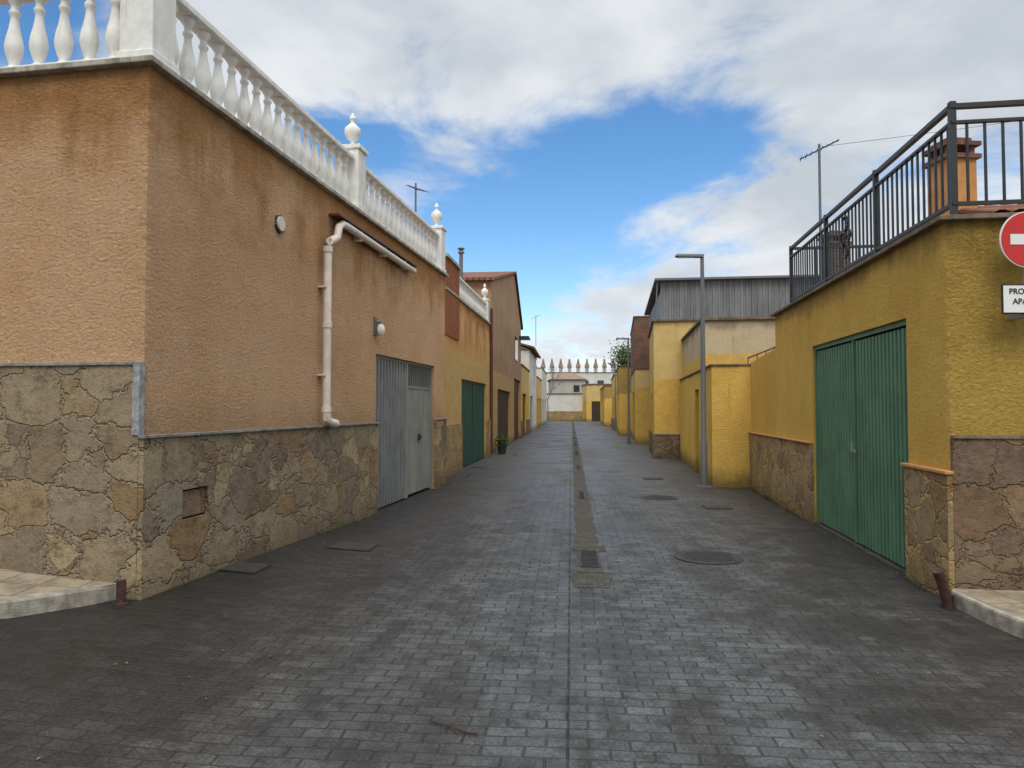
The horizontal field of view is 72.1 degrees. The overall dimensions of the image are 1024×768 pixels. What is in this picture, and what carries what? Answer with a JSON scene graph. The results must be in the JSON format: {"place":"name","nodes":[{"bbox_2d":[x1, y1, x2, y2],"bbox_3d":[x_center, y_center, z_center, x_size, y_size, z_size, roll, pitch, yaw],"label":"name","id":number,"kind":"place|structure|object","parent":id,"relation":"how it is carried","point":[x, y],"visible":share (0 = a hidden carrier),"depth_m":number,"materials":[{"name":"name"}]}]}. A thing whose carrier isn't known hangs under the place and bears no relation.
{"place":"outdoors","nodes":[
{"label":"outdoors","id":0,"kind":"place"},
{"bbox_2d":[0,569,115,618],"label":"pavement","id":1,"kind":"structure","parent":0,"point":[23,593],"depth_m":5.26,"materials":[{"name":"tile"}]},
{"bbox_2d":[0,421,1023,767],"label":"road","id":2,"kind":"structure","parent":0,"point":[786,641],"depth_m":4.57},
{"bbox_2d":[113,579,128,605],"bbox_3d":[-2.980,1.609,5.368,0.107,0.236,0.110,0,-2,0],"label":"rusty bollard","id":3,"kind":"object","parent":2,"relation":"on","point":[121,585],"visible":0.87,"depth_m":5.34,"materials":[{"name":"metal"}]},
{"bbox_2d":[219,561,272,573],"bbox_3d":[-2.550,1.740,6.695,0.400,0.034,0.400,0,-2,5],"label":"utility hatch","id":4,"kind":"object","parent":2,"relation":"on","point":[247,567],"visible":0.94,"depth_m":6.66,"materials":[{"name":"grey metal"}]},
{"bbox_2d":[327,542,377,551],"bbox_3d":[-1.800,1.841,7.992,0.480,0.037,0.400,0,-2,5],"label":"utility hatch","id":5,"kind":"object","parent":2,"relation":"on","point":[353,546],"visible":1,"depth_m":7.96,"materials":[{"name":"grey metal"}]},
{"bbox_2d":[433,721,476,735],"bbox_3d":[-0.299,1.705,3.473,0.266,0.013,0.069,-1,-2,30],"label":"fallen twig","id":6,"kind":"object","parent":2,"relation":"on","point":[456,728],"visible":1,"depth_m":3.48,"materials":[{"name":"brown wood"}]},
{"bbox_2d":[495,431,512,453],"bbox_3d":[-0.335,2.039,24.581,0.718,0.797,0.719,0,-2,0],"label":"potted plant","id":7,"kind":"object","parent":2,"relation":"on","point":[500,440],"visible":1,"depth_m":24.44,"materials":[{"name":"green plant"}]},
{"bbox_2d":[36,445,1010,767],"bbox_3d":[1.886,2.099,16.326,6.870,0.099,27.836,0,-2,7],"label":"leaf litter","id":8,"kind":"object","parent":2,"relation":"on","point":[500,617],"visible":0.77,"depth_m":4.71,"materials":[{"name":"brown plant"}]},
{"bbox_2d":[547,366,564,421],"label":"bare tree","id":9,"kind":"object","parent":2,"relation":"on","point":[553,373],"visible":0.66,"depth_m":82.93,"materials":[{"name":"brown plant"}]},
{"bbox_2d":[569,421,611,587],"bbox_3d":[3.998,3.120,44.918,0.413,0.012,77.651,0,-2,5],"label":"drainage channel","id":10,"kind":"object","parent":2,"relation":"on","point":[588,549],"visible":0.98,"depth_m":8.55,"materials":[{"name":"concrete"}]},
{"bbox_2d":[607,363,616,430],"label":"street lamp","id":11,"kind":"object","parent":2,"relation":"on","point":[615,398],"visible":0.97,"depth_m":48.94,"materials":[{"name":"grey metal"}]},
{"bbox_2d":[616,338,631,443],"bbox_3d":[4.997,0.301,31.408,0.686,4.735,0.280,0,-2,0],"label":"street lamp","id":12,"kind":"object","parent":2,"relation":"on","point":[628,407],"visible":0.98,"depth_m":31.38,"materials":[{"name":"grey metal"}]},
{"bbox_2d":[321,454,935,594],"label":"weeds","id":13,"kind":"object","parent":2,"relation":"on","point":[754,491],"visible":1,"depth_m":10.40,"materials":[{"name":"green plant"}]},
{"bbox_2d":[643,477,662,478],"bbox_3d":[3.200,2.135,15.937,0.440,0.004,0.440,0,-2,5],"label":"utility hatch","id":14,"kind":"object","parent":2,"relation":"on","point":[652,478],"visible":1,"depth_m":15.92,"materials":[{"name":"grey metal"}]},
{"bbox_2d":[640,495,677,499],"bbox_3d":[2.620,2.018,12.539,0.660,0.011,0.660,0,-2,0],"label":"manhole cover","id":15,"kind":"object","parent":2,"relation":"on","point":[658,497],"visible":1,"depth_m":12.47,"materials":[{"name":"metal"}]},
{"bbox_2d":[675,254,712,487],"bbox_3d":[3.697,-0.289,14.368,0.686,4.755,0.280,0,-2,0],"label":"street lamp","id":16,"kind":"object","parent":2,"relation":"on","point":[703,463],"visible":1,"depth_m":14.32,"materials":[{"name":"grey metal"}]},
{"bbox_2d":[674,550,742,564],"bbox_3d":[2.100,1.848,7.542,0.720,0.011,0.720,0,-2,0],"label":"manhole cover","id":17,"kind":"object","parent":2,"relation":"on","point":[708,557],"visible":1,"depth_m":7.49,"materials":[{"name":"metal"}]},
{"bbox_2d":[701,505,732,508],"bbox_3d":[3.300,1.979,11.339,0.440,0.004,0.440,0,-2,5],"label":"utility hatch","id":18,"kind":"object","parent":2,"relation":"on","point":[716,507],"visible":1,"depth_m":11.28,"materials":[{"name":"grey metal"}]},
{"bbox_2d":[932,568,953,609],"bbox_3d":[3.453,1.657,5.620,0.249,0.382,0.106,2,-2,-38],"label":"rusty bollard","id":19,"kind":"object","parent":2,"relation":"on","point":[947,599],"visible":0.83,"depth_m":5.57,"materials":[{"name":"metal"}]},
{"bbox_2d":[0,0,1023,371],"label":"sky","id":20,"kind":"structure","parent":0,"point":[576,148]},
{"bbox_2d":[536,359,616,392],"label":"terraced houses with turrets","id":21,"kind":"structure","parent":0,"point":[597,377],"depth_m":112.12,"materials":[{"name":"paint"}]},
{"bbox_2d":[585,380,603,383],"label":"windows","id":22,"kind":"structure","parent":21,"relation":"in","point":[586,381],"depth_m":112.02,"materials":[{"name":"grey glass"}]},
{"bbox_2d":[952,588,1023,638],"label":"pavement","id":23,"kind":"structure","parent":0,"point":[1002,610],"depth_m":5.34,"materials":[{"name":"concrete"}]},
{"label":"ground","id":24,"kind":"structure","parent":0,"visible":0},
{"bbox_2d":[0,0,448,599],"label":"stucco house with balustrade","id":25,"kind":"structure","parent":24,"relation":"on","point":[222,336],"depth_m":6.16,"materials":[{"name":"orange paint"}]},
{"bbox_2d":[407,183,429,228],"bbox_3d":[-2.100,-3.305,15.321,0.320,2.250,0.708,1,-2,-36],"label":"tv antenna","id":26,"kind":"object","parent":25,"relation":"attached to","point":[415,188],"visible":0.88,"depth_m":15.33,"materials":[{"name":"grey paint"}]},
{"bbox_2d":[408,389,428,494],"bbox_3d":[-1.761,1.054,13.183,0.028,1.890,1.400,0,-2,9],"label":"wicket door","id":27,"kind":"structure","parent":25,"relation":"in","point":[412,393],"depth_m":13.08,"materials":[{"name":"metal"}]},
{"bbox_2d":[444,252,492,477],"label":"orange house with parapet","id":28,"kind":"structure","parent":24,"relation":"on","point":[468,410],"depth_m":19.22,"materials":[{"name":"paint"}]},
{"bbox_2d":[461,381,482,465],"bbox_3d":[-1.150,1.118,20.355,0.020,2.290,4.100,0,-2,7],"label":"garage door","id":29,"kind":"structure","parent":28,"relation":"in","point":[466,387],"depth_m":20.19,"materials":[{"name":"green paint"}]},
{"bbox_2d":[466,275,520,454],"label":"walls","id":30,"kind":"structure","parent":24,"relation":"on","point":[502,297],"depth_m":28.78,"materials":[{"name":"paint"}]},
{"bbox_2d":[461,271,522,329],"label":"tiled roof","id":31,"kind":"structure","parent":30,"relation":"on","point":[475,276],"depth_m":29.49,"materials":[{"name":"tile"}]},
{"bbox_2d":[458,247,464,276],"bbox_3d":[-1.809,-4.162,25.006,0.260,1.420,0.260,0,-2,5],"label":"flue pipe","id":32,"kind":"object","parent":31,"relation":"on","point":[460,251],"visible":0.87,"depth_m":24.95,"materials":[{"name":"grey metal"}]},
{"bbox_2d":[498,390,507,444],"bbox_3d":[-0.411,1.414,28.311,0.020,2.300,5.200,0,-2,5],"label":"garage door","id":33,"kind":"structure","parent":30,"relation":"attached to","point":[503,411],"depth_m":28.89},
{"bbox_2d":[514,379,517,440],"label":"tall gate","id":34,"kind":"structure","parent":30,"relation":"attached to","point":[515,409],"depth_m":34.97,"materials":[{"name":"metal"}]},
{"bbox_2d":[515,336,517,360],"bbox_3d":[0.204,-1.693,34.037,0.030,1.100,1.500,0,-2,5],"label":"window","id":35,"kind":"structure","parent":30,"relation":"attached to","point":[516,349],"depth_m":34.03,"materials":[{"name":"white glass"}]},
{"bbox_2d":[519,336,530,339],"bbox_3d":[0.676,-2.392,36.732,0.490,0.080,1.500,0,-2,5],"label":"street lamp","id":36,"kind":"object","parent":30,"relation":"attached to","point":[524,337],"visible":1,"depth_m":36.50,"materials":[{"name":"black metal"}]},
{"bbox_2d":[521,365,528,434],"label":"walls","id":37,"kind":"structure","parent":24,"relation":"on","point":[525,381],"depth_m":41.27,"materials":[{"name":"yellow paint"}]},
{"bbox_2d":[523,394,524,435],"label":"door","id":38,"kind":"structure","parent":37,"relation":"attached to","point":[523,414],"depth_m":40.73,"materials":[{"name":"brown wood"}]},
{"bbox_2d":[521,419,529,437],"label":"stone cladding","id":39,"kind":"structure","parent":24,"relation":"on","point":[527,426],"depth_m":41.53,"materials":[{"name":"brown stone"}]},
{"bbox_2d":[521,350,535,430],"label":"walls","id":40,"kind":"structure","parent":24,"relation":"on","point":[528,359],"depth_m":48.52,"materials":[{"name":"white paint"}]},
{"bbox_2d":[530,396,530,431],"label":"door","id":41,"kind":"structure","parent":40,"relation":"attached to","point":[530,413],"depth_m":47.81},
{"bbox_2d":[536,377,541,428],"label":"walls","id":42,"kind":"structure","parent":24,"relation":"on","point":[538,388],"depth_m":58.81,"materials":[{"name":"yellow paint"}]},
{"bbox_2d":[537,398,537,427],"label":"door","id":43,"kind":"structure","parent":42,"relation":"attached to","point":[537,412],"depth_m":57.47,"materials":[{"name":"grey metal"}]},
{"bbox_2d":[536,368,546,424],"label":"walls","id":44,"kind":"structure","parent":24,"relation":"on","point":[541,374],"depth_m":69.50,"materials":[{"name":"white paint"}]},
{"bbox_2d":[547,394,581,410],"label":"walls","id":45,"kind":"structure","parent":24,"relation":"on","point":[564,402],"depth_m":85.97,"materials":[{"name":"white paint"}]},
{"bbox_2d":[547,393,582,393],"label":"coping","id":46,"kind":"object","parent":45,"relation":"on","point":[565,393],"visible":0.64,"depth_m":85.91,"materials":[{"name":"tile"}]},
{"bbox_2d":[548,411,582,420],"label":"stone band","id":47,"kind":"object","parent":45,"relation":"attached to","point":[565,415],"visible":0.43,"depth_m":85.88,"materials":[{"name":"beige stone"}]},
{"bbox_2d":[549,380,584,392],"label":"walls","id":48,"kind":"structure","parent":24,"relation":"on","point":[566,386],"depth_m":96.05,"materials":[{"name":"white paint"}]},
{"bbox_2d":[547,373,586,381],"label":"roof","id":49,"kind":"structure","parent":48,"relation":"on","point":[568,376],"depth_m":97.59,"materials":[{"name":"brown tile"}]},
{"bbox_2d":[548,379,585,381],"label":"coping","id":50,"kind":"object","parent":48,"relation":"on","point":[567,379],"visible":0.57,"depth_m":95.98,"materials":[{"name":"concrete"}]},
{"bbox_2d":[574,385,578,391],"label":"window","id":51,"kind":"structure","parent":48,"relation":"attached to","point":[576,388],"depth_m":95.98,"materials":[{"name":"black glass"}]},
{"bbox_2d":[581,384,610,420],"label":"yellow garages","id":52,"kind":"structure","parent":24,"relation":"on","point":[591,402],"depth_m":84.00,"materials":[{"name":"paint"}]},
{"bbox_2d":[592,401,599,420],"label":"garage door","id":53,"kind":"structure","parent":52,"relation":"in","point":[595,404],"depth_m":83.90,"materials":[{"name":"brown wood"}]},
{"bbox_2d":[600,385,611,425],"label":"yellow garage","id":54,"kind":"structure","parent":24,"relation":"on","point":[605,404],"depth_m":60.97,"materials":[{"name":"paint"}]},
{"bbox_2d":[611,374,616,430],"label":"yellow garage","id":55,"kind":"structure","parent":24,"relation":"on","point":[613,404],"depth_m":51.96,"materials":[{"name":"paint"}]},
{"bbox_2d":[602,337,630,384],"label":"green tree","id":56,"kind":"object","parent":24,"relation":"on","point":[620,358],"visible":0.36,"depth_m":70.06,"materials":[{"name":"green plant"}]},
{"bbox_2d":[617,366,631,435],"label":"walls","id":57,"kind":"structure","parent":24,"relation":"on","point":[622,422],"depth_m":40.46,"materials":[{"name":"yellow paint"}]},
{"bbox_2d":[631,317,649,444],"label":"walls","id":58,"kind":"structure","parent":24,"relation":"on","point":[640,384],"depth_m":30.95,"materials":[{"name":"yellow paint"}]},
{"bbox_2d":[630,316,648,335],"bbox_3d":[9.939,-2.758,34.481,8.060,0.260,8.120,0,-2,9],"label":"coping and roof","id":59,"kind":"object","parent":58,"relation":"on","point":[633,320],"visible":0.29,"depth_m":31.49,"materials":[{"name":"concrete"}]},
{"bbox_2d":[631,318,649,376],"bbox_3d":[9.956,-1.654,34.451,8.030,2.250,8.080,0,-2,9],"label":"brick upper storey","id":60,"kind":"object","parent":58,"relation":"on","point":[640,345],"visible":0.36,"depth_m":31.02,"materials":[{"name":"brown brick"}]},
{"bbox_2d":[649,430,679,458],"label":"stone cladding","id":61,"kind":"structure","parent":24,"relation":"on","point":[664,446],"depth_m":22.15,"materials":[{"name":"brown stone"}]},
{"bbox_2d":[649,321,696,433],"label":"walls","id":62,"kind":"structure","parent":24,"relation":"on","point":[666,356],"depth_m":22.26,"materials":[{"name":"yellow paint"}]},
{"bbox_2d":[648,318,699,337],"bbox_3d":[9.368,-1.853,24.339,9.060,0.260,5.620,0,-2,10],"label":"coping and roof","id":63,"kind":"object","parent":62,"relation":"on","point":[692,319],"visible":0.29,"depth_m":22.25,"materials":[{"name":"concrete"}]},
{"bbox_2d":[644,274,818,328],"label":"corrugated roof shed","id":64,"kind":"structure","parent":62,"relation":"on","point":[730,296],"depth_m":23.43,"materials":[{"name":"grey paint"}]},
{"bbox_2d":[680,365,750,487],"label":"walls","id":65,"kind":"structure","parent":24,"relation":"on","point":[728,408],"depth_m":14.23,"materials":[{"name":"yellow paint"}]},
{"bbox_2d":[679,364,750,379],"bbox_3d":[5.421,-0.262,18.018,1.630,0.030,7.830,0,-2,9],"label":"coping","id":66,"kind":"object","parent":65,"relation":"on","point":[712,365],"visible":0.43,"depth_m":14.27,"materials":[{"name":"tile"}]},
{"bbox_2d":[747,347,775,363],"bbox_3d":[5.781,-0.515,16.016,1.586,0.919,0.040,2,-3,-42],"label":"stair railing","id":67,"kind":"object","parent":66,"relation":"on","point":[765,351],"visible":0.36,"depth_m":15.82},
{"bbox_2d":[681,316,774,376],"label":"beige house","id":68,"kind":"structure","parent":24,"relation":"on","point":[734,340],"depth_m":16.95,"materials":[{"name":"stucco"}]},
{"bbox_2d":[748,99,1023,596],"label":"yellow house with railing","id":69,"kind":"structure","parent":24,"relation":"on","point":[887,402],"depth_m":6.64,"materials":[{"name":"paint"}]},
{"bbox_2d":[800,139,838,280],"bbox_3d":[5.300,-2.590,12.095,0.638,3.200,0.288,-1,-2,17],"label":"tv antenna","id":70,"kind":"object","parent":69,"relation":"attached to","point":[819,150],"visible":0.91,"depth_m":12.11,"materials":[{"name":"grey paint"}]},
{"bbox_2d":[821,122,1006,146],"bbox_3d":[8.900,-4.097,10.145,8.237,0.128,0.007,-1,-2,29],"label":"overhead cable","id":71,"kind":"object","parent":70,"relation":"attached to","point":[903,136],"visible":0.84,"depth_m":11.61,"materials":[{"name":"black metal"}]},
{"bbox_2d":[818,230,851,278],"bbox_3d":[6.100,-1.905,13.273,0.460,1.910,0.460,0,-2,-6],"label":"chimney","id":72,"kind":"object","parent":69,"relation":"on","point":[834,252],"visible":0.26,"depth_m":13.10,"materials":[{"name":"grey metal"}]},
{"bbox_2d":[817,328,908,566],"bbox_3d":[4.042,0.671,8.246,0.035,2.340,3.050,0,-2,8],"label":"garage door","id":73,"kind":"structure","parent":69,"relation":"in","point":[881,360],"depth_m":7.85,"materials":[{"name":"green paint"}]},
{"bbox_2d":[921,137,981,215],"bbox_3d":[5.300,-2.018,8.474,0.440,1.810,0.440,0,-2,-6],"label":"chimney","id":74,"kind":"object","parent":69,"relation":"on","point":[961,160],"visible":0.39,"depth_m":8.32,"materials":[{"name":"orange paint"}]},
{"bbox_2d":[959,204,1023,213],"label":"tiled lean to","id":75,"kind":"object","parent":69,"relation":"on","point":[1006,208],"visible":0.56,"depth_m":7.92,"materials":[{"name":"ceramic"}]},
{"bbox_2d":[999,212,1023,320],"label":"no entry sign","id":76,"kind":"object","parent":69,"relation":"attached to","point":[1011,238],"visible":0.99,"depth_m":5.63,"materials":[{"name":"metal"}]},
{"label":"gables","id":77,"kind":"object","parent":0,"visible":0},
{"bbox_2d":[521,343,540,358],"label":"tiled roof","id":78,"kind":"structure","parent":77,"relation":"on","point":[534,351],"depth_m":46.00,"materials":[{"name":"tile"}]}
]}

